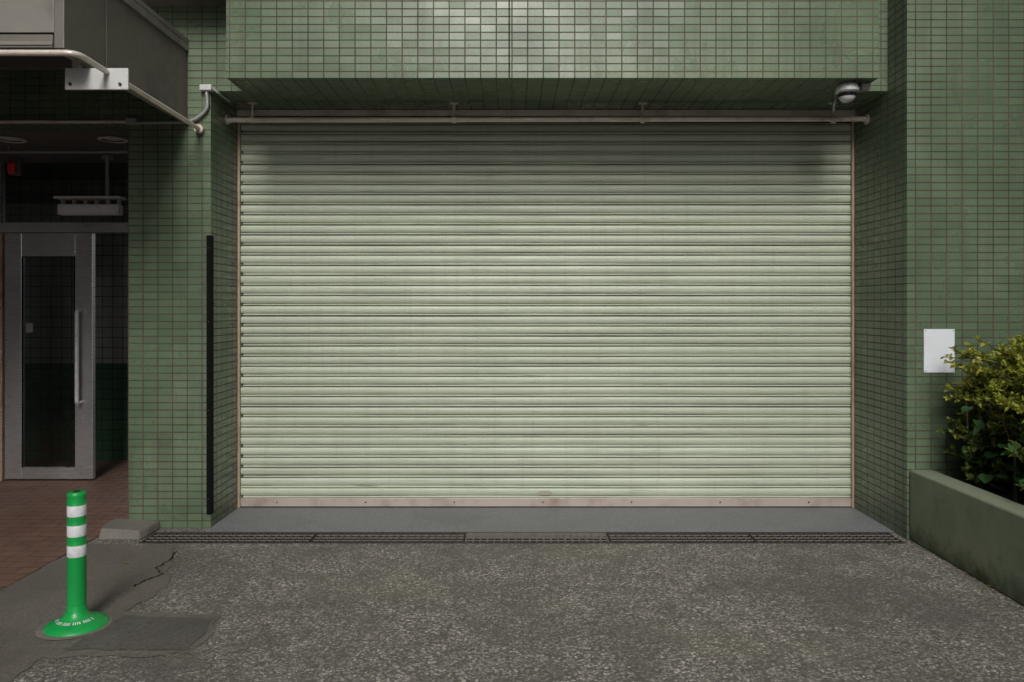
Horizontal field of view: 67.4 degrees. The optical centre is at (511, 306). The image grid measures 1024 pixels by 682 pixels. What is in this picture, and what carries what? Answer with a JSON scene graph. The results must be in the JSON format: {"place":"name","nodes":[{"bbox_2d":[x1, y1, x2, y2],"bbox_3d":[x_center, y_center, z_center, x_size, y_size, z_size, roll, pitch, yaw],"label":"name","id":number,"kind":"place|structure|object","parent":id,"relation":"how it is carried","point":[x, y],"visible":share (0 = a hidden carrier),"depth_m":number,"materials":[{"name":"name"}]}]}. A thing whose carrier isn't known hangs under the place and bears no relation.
{"place":"outdoors","nodes":[
{"label":"outdoors","id":0,"kind":"place"},
{"bbox_2d":[0,132,127,179],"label":"entrance ceiling","id":1,"kind":"structure","parent":0,"point":[63,166],"depth_m":6.35,"materials":[{"name":"black paint"}]},
{"bbox_2d":[0,136,26,142],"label":"ceiling downlight","id":2,"kind":"object","parent":1,"relation":"attached to","point":[10,139],"visible":1,"depth_m":5.69,"materials":[{"name":"white plastic"}]},
{"bbox_2d":[97,136,127,142],"bbox_3d":[-2.950,-1.235,5.680,0.210,0.014,0.210,0,0,0],"label":"ceiling downlight","id":3,"kind":"object","parent":1,"relation":"attached to","point":[109,139],"visible":0.98,"depth_m":5.68,"materials":[{"name":"white plastic"}]},
{"bbox_2d":[11,528,1023,681],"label":"ground","id":4,"kind":"structure","parent":0,"point":[643,613],"depth_m":3.73,"materials":[{"name":"grey asphalt"}]},
{"bbox_2d":[0,536,96,589],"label":"pavers outside","id":5,"kind":"object","parent":4,"relation":"on","point":[21,557],"visible":1,"depth_m":4.65,"materials":[{"name":"brown brick"}]},
{"bbox_2d":[0,460,127,535],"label":"brick floor","id":6,"kind":"structure","parent":4,"relation":"on","point":[33,507],"depth_m":5.93,"materials":[{"name":"brown brick"}]},
{"bbox_2d":[0,232,6,480],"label":"jamb","id":7,"kind":"object","parent":6,"relation":"on","point":[2,356],"visible":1,"depth_m":6.59,"materials":[{"name":"grey metal"}]},
{"bbox_2d":[5,233,24,478],"bbox_3d":[-4.287,0.422,6.625,0.145,2.115,0.050,0,0,0],"label":"leaf stile","id":8,"kind":"object","parent":6,"relation":"on","point":[13,255],"visible":1,"depth_m":6.60,"materials":[{"name":"silver metal"}]},
{"bbox_2d":[21,256,22,467],"bbox_3d":[-4.212,0.472,6.604,0.006,1.815,0.012,0,0,0],"label":"leaf bead","id":9,"kind":"object","parent":8,"relation":"attached to","point":[21,361],"visible":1,"depth_m":6.60,"materials":[{"name":"grey metal"}]},
{"bbox_2d":[22,233,74,255],"bbox_3d":[-3.986,-0.535,6.625,0.459,0.200,0.046,0,0,0],"label":"leaf rail","id":10,"kind":"object","parent":8,"relation":"attached to","point":[48,244],"visible":1,"depth_m":6.60,"materials":[{"name":"silver metal"}]},
{"bbox_2d":[22,256,73,256],"bbox_3d":[-3.986,-0.432,6.604,0.447,0.006,0.011,0,0,0],"label":"leaf bead","id":11,"kind":"object","parent":10,"relation":"attached to","point":[47,256],"visible":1,"depth_m":6.60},
{"bbox_2d":[22,466,74,478],"bbox_3d":[-3.986,1.430,6.625,0.459,0.100,0.046,0,0,0],"label":"leaf rail","id":12,"kind":"object","parent":6,"relation":"on","point":[48,472],"visible":1,"depth_m":6.60,"materials":[{"name":"silver metal"}]},
{"bbox_2d":[23,260,23,466],"bbox_3d":[-3.986,0.472,6.625,0.459,1.815,0.008,0,0,0],"label":"leaf glass","id":13,"kind":"object","parent":12,"relation":"on","point":[23,358],"visible":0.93,"depth_m":6.63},
{"bbox_2d":[26,323,32,331],"bbox_3d":[-4.160,0.180,6.620,0.060,0.080,0.002,0,0,0],"label":"glass sticker","id":14,"kind":"object","parent":13,"relation":"attached to","point":[29,327],"visible":1,"depth_m":6.62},
{"bbox_2d":[0,71,127,131],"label":"entrance upper wall","id":15,"kind":"structure","parent":6,"relation":"on","point":[35,95],"depth_m":5.20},
{"bbox_2d":[7,158,22,175],"bbox_3d":[-4.150,-1.171,6.400,0.100,0.142,0.080,0,0,0],"label":"red alarm lamp","id":16,"kind":"object","parent":15,"relation":"attached to","point":[14,166],"visible":1,"depth_m":6.40,"materials":[{"name":"plastic"}]},
{"bbox_2d":[0,146,127,152],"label":"ceiling rail","id":17,"kind":"object","parent":15,"relation":"attached to","point":[9,151],"visible":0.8,"depth_m":5.94,"materials":[{"name":"grey metal"}]},
{"bbox_2d":[53,155,126,215],"bbox_3d":[-3.470,-0.999,6.320,0.540,0.487,0.120,0,0,0],"label":"hanging fluorescent light fixture","id":18,"kind":"object","parent":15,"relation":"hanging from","point":[74,208],"visible":1,"depth_m":6.28,"materials":[{"name":"white plastic"}]},
{"bbox_2d":[25,363,127,459],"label":"interior back wall","id":19,"kind":"structure","parent":6,"relation":"on","point":[49,411],"depth_m":7.50,"materials":[{"name":"green tile"}]},
{"bbox_2d":[5,180,127,362],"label":"interior back wall","id":20,"kind":"structure","parent":19,"relation":"on","point":[49,298],"depth_m":7.50,"materials":[{"name":"grey tile"}]},
{"bbox_2d":[75,233,94,478],"bbox_3d":[-3.681,0.422,6.625,0.150,2.115,0.050,0,0,0],"label":"leaf stile","id":21,"kind":"object","parent":6,"relation":"on","point":[85,302],"visible":0.95,"depth_m":6.60,"materials":[{"name":"silver metal"}]},
{"bbox_2d":[74,256,74,467],"bbox_3d":[-3.759,0.472,6.604,0.006,1.815,0.012,0,0,0],"label":"leaf bead","id":22,"kind":"object","parent":21,"relation":"attached to","point":[74,361],"visible":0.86,"depth_m":6.60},
{"bbox_2d":[75,309,82,404],"bbox_3d":[-3.700,0.425,6.556,0.032,0.822,0.085,0,0,0],"label":"door pull handle","id":23,"kind":"structure","parent":21,"relation":"attached to","point":[77,401],"depth_m":6.52,"materials":[{"name":"silver metal"}]},
{"bbox_2d":[0,544,222,681],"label":"asphalt patch","id":24,"kind":"object","parent":4,"relation":"on","point":[31,603],"visible":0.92,"depth_m":3.93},
{"bbox_2d":[35,490,112,639],"bbox_3d":[-2.048,1.179,3.597,0.316,0.633,0.316,0,0,0],"label":"green delineator post","id":25,"kind":"object","parent":24,"relation":"on","point":[78,619],"visible":1,"depth_m":3.56,"materials":[{"name":"green plastic"},{"name":"white reflective tape"}]},
{"bbox_2d":[64,615,212,649],"bbox_3d":[-1.680,1.492,3.530,0.560,0.001,0.381,0,0,0],"label":"asphalt patch","id":26,"kind":"object","parent":24,"relation":"on","point":[132,632],"visible":1,"depth_m":3.50,"materials":[{"name":"grey asphalt"}]},
{"bbox_2d":[134,551,177,586],"bbox_3d":[-2.001,1.492,4.393,0.095,0.001,0.590,0,0,-4],"label":"pavement crack","id":27,"kind":"object","parent":24,"relation":"on","point":[157,568],"visible":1,"depth_m":4.35,"materials":[{"name":"black asphalt"}]},
{"bbox_2d":[99,518,159,539],"bbox_3d":[-2.538,1.463,5.068,0.320,0.073,0.271,0,0,0],"label":"kerb stone","id":28,"kind":"object","parent":4,"relation":"on","point":[125,529],"visible":1,"depth_m":4.99,"materials":[{"name":"concrete"}]},
{"bbox_2d":[128,7,236,527],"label":"pier","id":29,"kind":"structure","parent":4,"relation":"on","point":[182,191],"depth_m":5.20,"materials":[{"name":"green tile"}]},
{"bbox_2d":[0,222,127,232],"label":"transom bar","id":30,"kind":"object","parent":29,"relation":"attached to","point":[63,227],"visible":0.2,"depth_m":6.58,"materials":[{"name":"grey metal"}]},
{"bbox_2d":[0,0,188,120],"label":"entrance canopy","id":31,"kind":"object","parent":29,"relation":"attached to","point":[145,44],"visible":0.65,"depth_m":4.32,"materials":[{"name":"grey metal"}]},
{"bbox_2d":[0,50,204,133],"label":"support rail","id":32,"kind":"object","parent":31,"relation":"attached to","point":[98,76],"visible":0.98,"depth_m":4.00,"materials":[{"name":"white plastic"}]},
{"bbox_2d":[0,84,230,124],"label":"electrical conduit","id":33,"kind":"object","parent":29,"relation":"attached to","point":[206,88],"visible":0.92,"depth_m":5.17,"materials":[{"name":"white plastic"}]},
{"bbox_2d":[206,235,213,513],"bbox_3d":[-2.051,0.460,5.215,0.034,1.890,0.048,0,0,0],"label":"corner guard","id":34,"kind":"object","parent":29,"relation":"attached to","point":[209,374],"visible":1,"depth_m":5.20,"materials":[{"name":"black rubber"}]},
{"bbox_2d":[211,0,887,109],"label":"lintel","id":35,"kind":"structure","parent":29,"relation":"on","point":[235,95],"depth_m":5.42,"materials":[{"name":"green tile"}]},
{"bbox_2d":[141,0,225,6],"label":"ledge","id":36,"kind":"object","parent":35,"relation":"attached to","point":[185,3],"depth_m":5.15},
{"bbox_2d":[237,110,854,507],"bbox_3d":[0.252,0.018,5.720,4.586,2.958,0.080,0,0,0],"label":"roller shutter","id":37,"kind":"object","parent":35,"relation":"attached to","point":[544,314],"visible":0.98,"depth_m":5.73,"materials":[{"name":"paint"}]},
{"bbox_2d":[225,102,869,124],"bbox_3d":[0.252,-1.384,5.500,4.584,0.156,0.072,0,0,0],"label":"rail pipe","id":38,"kind":"object","parent":35,"relation":"hanging from","point":[252,118],"visible":0.97,"depth_m":5.48,"materials":[{"name":"grey metal"}]},
{"bbox_2d":[226,0,878,91],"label":"beam soffit box","id":39,"kind":"object","parent":35,"relation":"attached to","point":[559,45],"visible":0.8,"depth_m":4.89,"materials":[{"name":"green tile"}]},
{"bbox_2d":[509,0,509,77],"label":"expansion joint","id":40,"kind":"object","parent":39,"relation":"attached to","point":[509,38],"visible":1,"depth_m":4.89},
{"bbox_2d":[831,82,870,111],"bbox_3d":[2.198,-1.382,5.040,0.264,0.162,0.186,0,0,41],"label":"security camera","id":41,"kind":"object","parent":39,"relation":"attached to","point":[846,92],"visible":1,"depth_m":4.99,"materials":[{"name":"white plastic"}]},
{"bbox_2d":[837,91,856,97],"bbox_3d":[2.190,-1.382,5.020,0.117,0.022,0.117,0,0,0],"label":"lens window","id":42,"kind":"structure","parent":41,"relation":"in","point":[848,92],"depth_m":4.97,"materials":[{"name":"black glass"}]},
{"bbox_2d":[138,532,905,543],"bbox_3d":[0.065,1.567,4.985,4.890,0.146,0.244,0,0,0],"label":"drain grating","id":43,"kind":"object","parent":4,"relation":"in","point":[519,537],"visible":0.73,"depth_m":4.99,"materials":[{"name":"metal"}]},
{"bbox_2d":[206,507,893,531],"bbox_3d":[0.252,1.496,5.650,4.586,0.001,1.100,0,0,0],"label":"concrete apron","id":44,"kind":"object","parent":4,"relation":"on","point":[545,519],"visible":0.6,"depth_m":5.40,"materials":[{"name":"grey concrete"}]},
{"bbox_2d":[854,0,1023,539],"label":"wall","id":45,"kind":"structure","parent":4,"relation":"on","point":[939,190],"depth_m":4.95,"materials":[{"name":"green tile"}]},
{"bbox_2d":[924,329,954,372],"bbox_3d":[2.749,0.283,4.942,0.198,0.280,0.010,0,0,0],"label":"plate","id":46,"kind":"object","parent":45,"relation":"attached to","point":[937,342],"depth_m":4.94,"materials":[{"name":"metal"}]},
{"bbox_2d":[910,470,1023,605],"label":"side wall","id":47,"kind":"structure","parent":4,"relation":"on","point":[975,532],"depth_m":4.29,"materials":[{"name":"green concrete"}]},
{"bbox_2d":[962,480,1023,504],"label":"soil","id":48,"kind":"structure","parent":0,"point":[1010,487],"depth_m":4.67,"materials":[{"name":"black soil"}]},
{"bbox_2d":[936,334,1023,502],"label":"evergreen shrub","id":49,"kind":"object","parent":48,"relation":"on","point":[1006,416],"visible":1,"depth_m":4.58,"materials":[{"name":"green plant"}]}
]}

